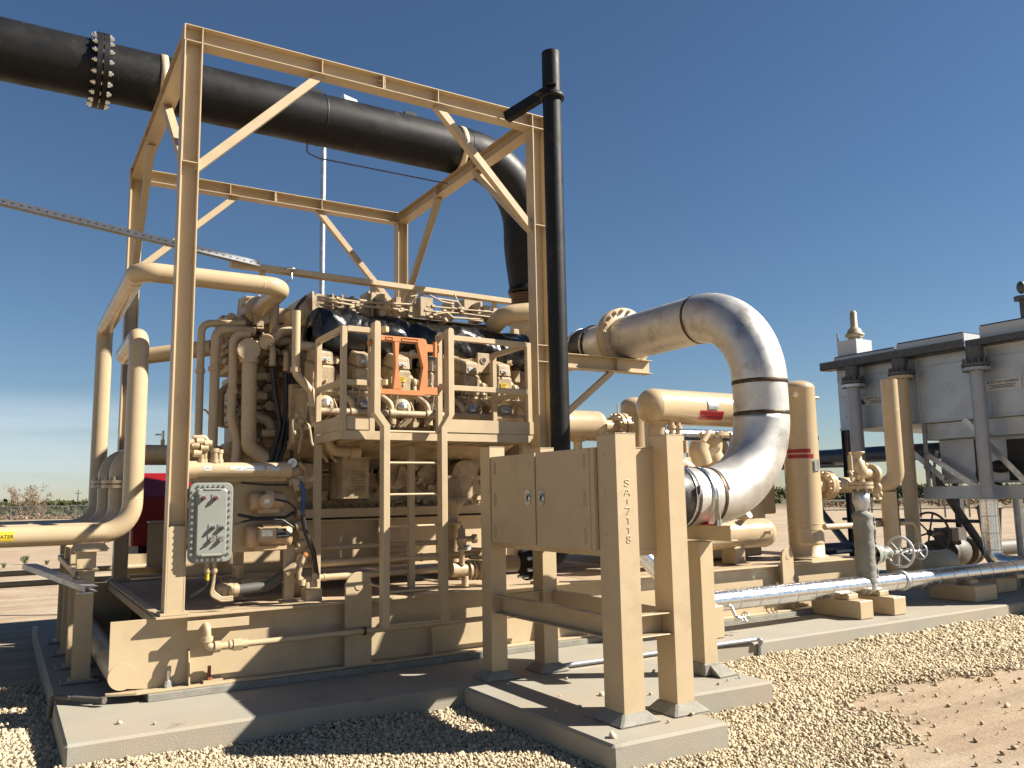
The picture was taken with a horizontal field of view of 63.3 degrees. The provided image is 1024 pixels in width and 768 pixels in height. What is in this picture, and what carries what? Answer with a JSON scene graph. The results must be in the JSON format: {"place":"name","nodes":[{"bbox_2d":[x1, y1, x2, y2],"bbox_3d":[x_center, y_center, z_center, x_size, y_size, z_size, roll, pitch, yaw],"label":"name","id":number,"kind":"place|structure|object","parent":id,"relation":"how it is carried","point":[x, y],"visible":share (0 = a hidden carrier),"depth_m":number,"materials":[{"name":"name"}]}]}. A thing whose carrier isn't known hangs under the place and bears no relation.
{"place":"outdoors","nodes":[
{"label":"outdoors","id":0,"kind":"place"},
{"bbox_2d":[0,612,1023,767],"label":"gravel","id":1,"kind":"structure","parent":0,"point":[970,648],"depth_m":5.91,"materials":[{"name":"beige gravel"}]},
{"bbox_2d":[464,658,772,767],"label":"concrete pad","id":2,"kind":"object","parent":1,"relation":"on","point":[528,705],"visible":0.56,"depth_m":5.85,"materials":[{"name":"beige concrete"}]},
{"bbox_2d":[116,669,739,738],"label":"pebbles","id":3,"kind":"object","parent":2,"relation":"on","point":[612,734],"visible":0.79,"depth_m":5.66,"materials":[{"name":"stone"}]},
{"bbox_2d":[473,433,709,728],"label":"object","id":4,"kind":"object","parent":2,"relation":"on","point":[616,502],"visible":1,"depth_m":5.89,"materials":[{"name":"beige paint"}]},
{"bbox_2d":[491,453,536,545],"bbox_3d":[0.005,0.928,6.694,0.048,0.709,0.670,4,-9,-31],"label":"door","id":5,"kind":"structure","parent":4,"relation":"in","point":[513,477],"depth_m":6.66,"materials":[{"name":"beige paint"}]},
{"bbox_2d":[535,448,591,549],"bbox_3d":[0.368,0.843,6.101,0.048,0.709,0.690,4,-9,-31],"label":"door","id":6,"kind":"structure","parent":4,"relation":"in","point":[563,497],"depth_m":6.07,"materials":[{"name":"beige paint"}]},
{"bbox_2d":[687,524,738,677],"bbox_3d":[1.601,1.806,7.053,0.296,1.226,0.870,4,-9,-31],"label":"pipe support","id":7,"kind":"object","parent":2,"relation":"on","point":[706,662],"visible":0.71,"depth_m":6.90,"materials":[{"name":"beige paint"}]},
{"bbox_2d":[0,497,1023,767],"bbox_3d":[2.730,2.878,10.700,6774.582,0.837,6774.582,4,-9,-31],"label":"ground","id":8,"kind":"structure","parent":0,"point":[24,611],"depth_m":7.04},
{"bbox_2d":[0,499,11,516],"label":"bare shrub","id":9,"kind":"object","parent":8,"relation":"on","point":[4,510],"visible":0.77,"depth_m":77.50,"materials":[{"name":"brown plant"}]},
{"bbox_2d":[20,556,29,563],"bbox_3d":[-13.710,4.949,23.396,0.220,0.236,0.231,-1,-8,3],"label":"green weed","id":10,"kind":"object","parent":8,"relation":"on","point":[25,560],"visible":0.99,"depth_m":23.35,"materials":[{"name":"green plant"}]},
{"bbox_2d":[4,483,50,516],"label":"bare shrub","id":11,"kind":"object","parent":8,"relation":"on","point":[14,493],"visible":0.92,"depth_m":76.96,"materials":[{"name":"brown plant"}]},
{"bbox_2d":[26,487,51,515],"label":"bare shrub","id":12,"kind":"object","parent":8,"relation":"on","point":[43,503],"visible":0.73,"depth_m":81.28,"materials":[{"name":"brown plant"}]},
{"bbox_2d":[0,505,87,519],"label":"chain link fence","id":13,"kind":"object","parent":8,"relation":"on","point":[52,508],"visible":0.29,"depth_m":62.67,"materials":[{"name":"metal"}]},
{"bbox_2d":[0,564,152,576],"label":"ground pipe","id":14,"kind":"object","parent":8,"relation":"on","point":[28,573],"depth_m":9.64,"materials":[{"name":"beige metal"}]},
{"bbox_2d":[0,573,161,588],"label":"ground pipe","id":15,"kind":"object","parent":8,"relation":"on","point":[30,583],"depth_m":9.57,"materials":[{"name":"brown metal"}]},
{"bbox_2d":[319,94,357,293],"bbox_3d":[-2.796,-0.768,13.280,0.614,8.127,0.200,4,-9,-31],"label":"light pole","id":16,"kind":"object","parent":8,"relation":"on","point":[322,225],"visible":0.09,"depth_m":13.34,"materials":[{"name":"metal"}]},
{"bbox_2d":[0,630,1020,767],"bbox_3d":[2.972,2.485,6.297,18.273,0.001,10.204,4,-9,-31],"label":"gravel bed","id":17,"kind":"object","parent":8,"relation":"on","point":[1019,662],"visible":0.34,"depth_m":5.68,"materials":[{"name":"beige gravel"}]},
{"bbox_2d":[563,637,762,666],"bbox_3d":[1.479,2.593,7.699,2.328,0.260,0.080,3,-9,-29],"label":"conduit","id":18,"kind":"object","parent":17,"relation":"on","point":[654,653],"visible":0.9,"depth_m":8.00,"materials":[{"name":"grey metal"}]},
{"bbox_2d":[0,483,1023,517],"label":"scrub","id":19,"kind":"object","parent":8,"relation":"on","point":[780,494],"visible":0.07,"depth_m":93.40,"materials":[{"name":"green plant"}]},
{"bbox_2d":[0,498,1023,519],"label":"dry brush","id":20,"kind":"object","parent":8,"relation":"on","point":[840,504],"visible":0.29,"depth_m":67.29,"materials":[{"name":"plant"}]},
{"bbox_2d":[32,566,1023,767],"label":"concrete pad","id":21,"kind":"object","parent":8,"relation":"on","point":[86,732],"visible":0.31,"depth_m":6.48,"materials":[{"name":"grey concrete"}]},
{"bbox_2d":[46,694,106,718],"bbox_3d":[-3.251,2.413,6.203,0.504,0.172,0.068,-3,-8,15],"label":"conduit stub","id":22,"kind":"object","parent":21,"relation":"on","point":[70,698],"visible":1,"depth_m":6.21,"materials":[{"name":"grey metal"}]},
{"bbox_2d":[46,541,108,685],"bbox_3d":[-4.259,2.077,8.091,0.329,1.170,2.580,4,-9,-31],"label":"pipe rack","id":23,"kind":"object","parent":21,"relation":"on","point":[74,619],"visible":0.86,"depth_m":7.08,"materials":[{"name":"beige metal"}]},
{"bbox_2d":[22,563,97,593],"bbox_3d":[-3.871,1.645,7.053,1.156,0.197,0.147,-7,-9,36],"label":"strut channel","id":24,"kind":"object","parent":23,"relation":"attached to","point":[82,586],"visible":1,"depth_m":6.99,"materials":[{"name":"metal"}]},
{"bbox_2d":[0,263,288,522],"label":"water pipe","id":25,"kind":"object","parent":23,"relation":"on","point":[274,291],"visible":0.86,"depth_m":8.32,"materials":[{"name":"beige metal"}]},
{"bbox_2d":[111,473,190,574],"bbox_3d":[-3.662,2.209,11.790,3.800,1.864,1.800,4,-9,-31],"label":"red machine","id":26,"kind":"object","parent":21,"relation":"on","point":[153,508],"visible":0.02,"depth_m":10.40,"materials":[{"name":"paint"}]},
{"bbox_2d":[91,548,856,701],"bbox_3d":[-0.027,2.426,10.104,9.180,0.859,3.805,4,-9,-31],"label":"skid base","id":27,"kind":"object","parent":21,"relation":"on","point":[139,646],"visible":0.61,"depth_m":7.24,"materials":[{"name":"metal"}]},
{"bbox_2d":[189,435,321,603],"bbox_3d":[-2.326,1.202,7.335,1.214,1.436,0.834,4,-9,-31],"label":"heater skid","id":28,"kind":"object","parent":27,"relation":"on","point":[269,500],"visible":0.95,"depth_m":7.18,"materials":[{"name":"beige paint"}]},
{"bbox_2d":[201,616,512,652],"bbox_3d":[-1.075,2.060,7.303,3.196,0.245,0.218,4,-9,-31],"label":"drain line","id":29,"kind":"object","parent":27,"relation":"attached to","point":[219,646],"visible":0.95,"depth_m":6.82,"materials":[{"name":"beige paint"}]},
{"bbox_2d":[145,291,573,578],"bbox_3d":[-0.013,0.566,10.205,7.850,3.008,2.562,4,-9,-31],"label":"engine","id":30,"kind":"object","parent":27,"relation":"on","point":[262,404],"visible":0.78,"depth_m":8.49,"materials":[{"name":"beige paint"}]},
{"bbox_2d":[0,450,165,524],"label":"water pipe","id":31,"kind":"object","parent":30,"relation":"attached to","point":[102,499],"visible":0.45,"depth_m":8.57,"materials":[{"name":"beige metal"}]},
{"bbox_2d":[0,328,210,547],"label":"water pipe","id":32,"kind":"object","parent":30,"relation":"attached to","point":[136,354],"visible":0.98,"depth_m":7.35,"materials":[{"name":"beige metal"}]},
{"bbox_2d":[0,431,219,526],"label":"water pipe","id":33,"kind":"object","parent":30,"relation":"attached to","point":[155,453],"visible":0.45,"depth_m":7.93,"materials":[{"name":"beige metal"}]},
{"bbox_2d":[0,16,528,304],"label":"exhaust pipe","id":34,"kind":"object","parent":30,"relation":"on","point":[100,70],"visible":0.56,"depth_m":9.06,"materials":[{"name":"black metal"}]},
{"bbox_2d":[229,260,510,313],"bbox_3d":[-1.380,-1.016,8.944,3.197,0.222,0.170,4,-9,-31],"label":"top rail","id":35,"kind":"object","parent":30,"relation":"attached to","point":[263,269],"visible":0.83,"depth_m":8.88,"materials":[{"name":"beige metal"}]},
{"bbox_2d":[0,197,260,265],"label":"slotted channel","id":36,"kind":"object","parent":35,"relation":"attached to","point":[65,217],"visible":0.91,"depth_m":7.54,"materials":[{"name":"metal"}]},
{"bbox_2d":[570,403,633,448],"bbox_3d":[0.619,1.061,10.734,2.216,1.709,0.408,4,-9,-31],"label":"pressure vessel","id":37,"kind":"object","parent":30,"relation":"attached to","point":[587,425],"visible":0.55,"depth_m":10.89,"materials":[{"name":"beige paint"}]},
{"bbox_2d":[568,293,789,526],"bbox_3d":[0.818,0.267,8.763,2.205,2.445,3.928,4,-9,-31],"label":"intake pipe","id":38,"kind":"object","parent":30,"relation":"attached to","point":[738,479],"visible":0.82,"depth_m":7.60,"materials":[{"name":"silver metal"}]},
{"bbox_2d":[296,566,437,582],"bbox_3d":[-1.301,1.797,7.861,1.493,0.069,0.069,4,-9,-31],"label":"header pipe","id":39,"kind":"object","parent":27,"relation":"on","point":[372,574],"visible":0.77,"depth_m":7.83,"materials":[{"name":"beige metal"}]},
{"bbox_2d":[296,540,437,551],"bbox_3d":[-1.341,1.576,8.104,1.539,0.060,0.060,4,-9,-31],"label":"header pipe","id":40,"kind":"object","parent":27,"relation":"on","point":[373,545],"visible":0.83,"depth_m":8.04,"materials":[{"name":"beige metal"}]},
{"bbox_2d":[108,23,652,616],"bbox_3d":[-1.522,-0.587,9.675,5.161,5.542,3.760,4,-9,-31],"label":"steel frame","id":41,"kind":"object","parent":27,"relation":"on","point":[182,85],"visible":0.88,"depth_m":8.49,"materials":[{"name":"beige paint"}]},
{"bbox_2d":[186,483,232,601],"bbox_3d":[-2.418,1.272,6.668,0.371,0.951,0.292,4,-9,-31],"label":"control box","id":42,"kind":"object","parent":41,"relation":"attached to","point":[210,517],"visible":1,"depth_m":6.60,"materials":[{"name":"grey paint"}]},
{"bbox_2d":[503,48,570,579],"bbox_3d":[0.206,-0.769,8.165,0.597,5.224,0.640,4,-9,-31],"label":"vent stack","id":43,"kind":"object","parent":41,"relation":"attached to","point":[549,95],"visible":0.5,"depth_m":8.11,"materials":[{"name":"black paint"}]},
{"bbox_2d":[506,555,520,571],"bbox_3d":[-0.064,1.610,7.463,0.248,0.163,0.150,4,-9,-31],"label":"starter pipe","id":44,"kind":"object","parent":43,"relation":"attached to","point":[513,563],"visible":0.48,"depth_m":7.44,"materials":[{"name":"beige metal"}]},
{"bbox_2d":[303,551,481,567],"bbox_3d":[-1.130,1.691,8.040,1.933,0.083,0.083,4,-9,-31],"label":"header pipe","id":45,"kind":"object","parent":27,"relation":"on","point":[352,561],"visible":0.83,"depth_m":7.87,"materials":[{"name":"beige metal"}]},
{"bbox_2d":[390,547,406,553],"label":"header pipe","id":46,"kind":"object","parent":27,"relation":"on","point":[396,550],"visible":0.9,"depth_m":8.15,"materials":[{"name":"beige metal"}]},
{"bbox_2d":[312,321,533,627],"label":"service platform","id":47,"kind":"structure","parent":27,"relation":"on","point":[503,433],"depth_m":7.41,"materials":[{"name":"beige paint"}]},
{"bbox_2d":[448,475,463,563],"bbox_3d":[-0.625,1.459,8.677,0.260,1.020,0.258,4,-9,-31],"label":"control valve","id":48,"kind":"object","parent":27,"relation":"on","point":[455,500],"visible":0.66,"depth_m":8.62,"materials":[{"name":"beige paint"}]},
{"bbox_2d":[448,525,506,586],"bbox_3d":[-0.313,1.719,8.401,0.690,0.600,0.223,4,-9,-31],"label":"relief valve","id":49,"kind":"object","parent":27,"relation":"on","point":[466,571],"visible":0.84,"depth_m":8.24,"materials":[{"name":"beige paint"}]},
{"bbox_2d":[620,397,644,446],"bbox_3d":[1.838,1.353,12.263,0.408,2.330,0.408,4,-9,-31],"label":"upright bottle","id":50,"kind":"object","parent":27,"relation":"on","point":[628,406],"visible":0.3,"depth_m":12.18,"materials":[{"name":"beige paint"}]},
{"bbox_2d":[598,430,775,558],"bbox_3d":[2.244,1.496,11.156,2.463,1.661,2.261,4,-9,-31],"label":"gas compressor","id":51,"kind":"object","parent":27,"relation":"on","point":[705,451],"visible":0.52,"depth_m":10.81,"materials":[{"name":"beige paint"}]},
{"bbox_2d":[644,422,651,446],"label":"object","id":52,"kind":"object","parent":51,"relation":"attached to","point":[647,430],"depth_m":11.67,"materials":[{"name":"beige paint"}]},
{"bbox_2d":[636,388,732,434],"bbox_3d":[2.779,0.933,11.359,2.542,1.651,0.486,4,-9,-31],"label":"pressure vessel","id":53,"kind":"object","parent":51,"relation":"on","point":[658,410],"visible":0.56,"depth_m":10.90,"materials":[{"name":"beige paint"}]},
{"bbox_2d":[687,512,776,563],"bbox_3d":[2.209,1.858,9.940,2.658,0.632,0.464,4,-9,-31],"label":"pressure vessel","id":54,"kind":"object","parent":27,"relation":"on","point":[746,532],"visible":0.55,"depth_m":10.24,"materials":[{"name":"beige paint"}]},
{"bbox_2d":[773,380,844,559],"bbox_3d":[3.883,1.115,11.050,0.792,2.342,0.630,4,-9,-31],"label":"separator","id":55,"kind":"object","parent":27,"relation":"on","point":[806,537],"visible":0.91,"depth_m":10.86,"materials":[{"name":"beige paint"}]},
{"bbox_2d":[820,379,903,572],"bbox_3d":[4.544,1.335,11.284,1.492,2.771,0.530,0,-8,-9],"label":"riser pipe","id":56,"kind":"object","parent":55,"relation":"attached to","point":[833,485],"visible":0.67,"depth_m":11.19,"materials":[{"name":"beige metal"}]},
{"bbox_2d":[715,605,724,637],"bbox_3d":[1.971,2.476,8.741,0.200,0.321,0.530,4,-9,-31],"label":"block support","id":57,"kind":"object","parent":21,"relation":"on","point":[720,621],"visible":0.24,"depth_m":8.54,"materials":[{"name":"beige paint"}]},
{"bbox_2d":[811,594,873,619],"bbox_3d":[3.927,2.625,9.903,0.240,0.264,0.690,4,-9,-31],"label":"block support","id":58,"kind":"object","parent":21,"relation":"on","point":[852,606],"visible":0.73,"depth_m":9.74,"materials":[{"name":"beige paint"}]},
{"bbox_2d":[715,451,1023,622],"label":"insulated pipe","id":59,"kind":"object","parent":58,"relation":"on","point":[871,554],"visible":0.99,"depth_m":10.10,"materials":[{"name":"metal"}]},
{"bbox_2d":[640,555,653,578],"bbox_3d":[1.561,1.937,8.550,1.160,0.840,0.283,1,-8,-18],"label":"jacketed elbow","id":60,"kind":"object","parent":59,"relation":"attached to","point":[647,563],"depth_m":8.43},
{"bbox_2d":[822,497,924,590],"bbox_3d":[4.846,2.166,11.096,1.854,1.268,0.168,4,-9,-31],"label":"pipe guard","id":61,"kind":"object","parent":21,"relation":"on","point":[850,525],"visible":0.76,"depth_m":11.39,"materials":[{"name":"beige paint"}]},
{"bbox_2d":[858,590,906,615],"bbox_3d":[4.436,2.653,10.180,0.240,0.264,0.700,4,-9,-31],"label":"block support","id":62,"kind":"object","parent":21,"relation":"on","point":[885,602],"visible":0.55,"depth_m":9.93,"materials":[{"name":"beige paint"}]},
{"bbox_2d":[903,549,959,570],"bbox_3d":[6.582,2.834,13.059,1.100,0.420,0.420,4,-9,-31],"label":"lying tank","id":63,"kind":"object","parent":21,"relation":"on","point":[940,558],"visible":0.57,"depth_m":12.87,"materials":[{"name":"grey metal"}]},
{"bbox_2d":[929,579,996,602],"bbox_3d":[6.066,2.758,11.190,0.500,0.264,0.650,4,-9,-31],"label":"block support","id":64,"kind":"object","parent":21,"relation":"on","point":[974,590],"visible":0.75,"depth_m":10.99,"materials":[{"name":"beige paint"}]},
{"bbox_2d":[978,574,1023,592],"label":"block support","id":65,"kind":"object","parent":21,"relation":"on","point":[1006,584],"visible":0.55,"depth_m":11.76,"materials":[{"name":"beige paint"}]},
{"bbox_2d":[825,541,854,554],"bbox_3d":[5.633,2.843,14.362,1.900,0.200,0.210,4,-9,-31],"label":"blue pipe","id":66,"kind":"object","parent":8,"relation":"on","point":[839,548],"visible":0.29,"depth_m":14.27,"materials":[{"name":"metal"}]},
{"bbox_2d":[781,317,1023,586],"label":"air cooler","id":67,"kind":"object","parent":8,"relation":"on","point":[940,399],"visible":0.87,"depth_m":13.50,"materials":[{"name":"metal"}]},
{"bbox_2d":[666,428,818,441],"bbox_3d":[3.773,0.896,14.220,4.200,0.200,0.200,4,-9,-31],"label":"jacketed pipe","id":68,"kind":"object","parent":67,"relation":"attached to","point":[690,435],"visible":0.12,"depth_m":13.65,"materials":[{"name":"metal"}]},
{"bbox_2d":[836,310,871,356],"bbox_3d":[6.313,-0.813,15.371,0.450,1.138,0.440,4,-9,-31],"label":"relief vent","id":69,"kind":"object","parent":67,"relation":"on","point":[855,343],"visible":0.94,"depth_m":15.26,"materials":[{"name":"white metal"}]},
{"bbox_2d":[841,365,869,511],"bbox_3d":[6.087,1.573,14.540,0.400,3.804,0.400,4,-9,-31],"label":"cooler riser","id":70,"kind":"object","parent":67,"relation":"attached to","point":[853,382],"visible":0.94,"depth_m":14.60,"materials":[{"name":"metal"}]},
{"bbox_2d":[887,358,921,549],"bbox_3d":[6.566,1.460,13.756,0.400,3.804,0.400,4,-9,-31],"label":"cooler riser","id":71,"kind":"object","parent":67,"relation":"attached to","point":[901,371],"visible":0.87,"depth_m":13.71,"materials":[{"name":"metal"}]},
{"bbox_2d":[961,345,1023,562],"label":"cooler riser","id":72,"kind":"object","parent":67,"relation":"attached to","point":[975,364],"visible":0.91,"depth_m":12.63,"materials":[{"name":"metal"}]},
{"bbox_2d":[1013,281,1023,317],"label":"top valve","id":73,"kind":"object","parent":67,"relation":"on","point":[1020,290],"visible":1,"depth_m":12.62,"materials":[{"name":"metal"}]},
{"bbox_2d":[822,498,1023,517],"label":"pipe fence","id":74,"kind":"object","parent":8,"relation":"on","point":[920,508],"visible":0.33,"depth_m":46.20,"materials":[{"name":"beige metal"}]},
{"bbox_2d":[841,673,1023,767],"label":"dirt clods","id":75,"kind":"object","parent":8,"relation":"on","point":[974,739],"visible":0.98,"depth_m":6.01,"materials":[{"name":"beige soil"}]},
{"bbox_2d":[902,511,1016,565],"bbox_3d":[11.027,3.032,17.046,9.324,1.033,0.762,4,-9,-31],"label":"ground valve","id":76,"kind":"object","parent":8,"relation":"on","point":[959,543],"visible":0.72,"depth_m":15.20,"materials":[{"name":"grey metal"}]},
{"bbox_2d":[0,0,1023,503],"label":"sky","id":77,"kind":"structure","parent":0,"point":[804,163],"materials":[{"name":"blue"}]},
{"bbox_2d":[975,504,1002,537],"bbox_3d":[15.668,4.407,27.240,0.800,1.280,0.800,4,-9,-31],"label":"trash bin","id":78,"kind":"object","parent":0,"point":[1000,508],"visible":0.3,"depth_m":27.07,"materials":[{"name":"beige metal"}]}
]}

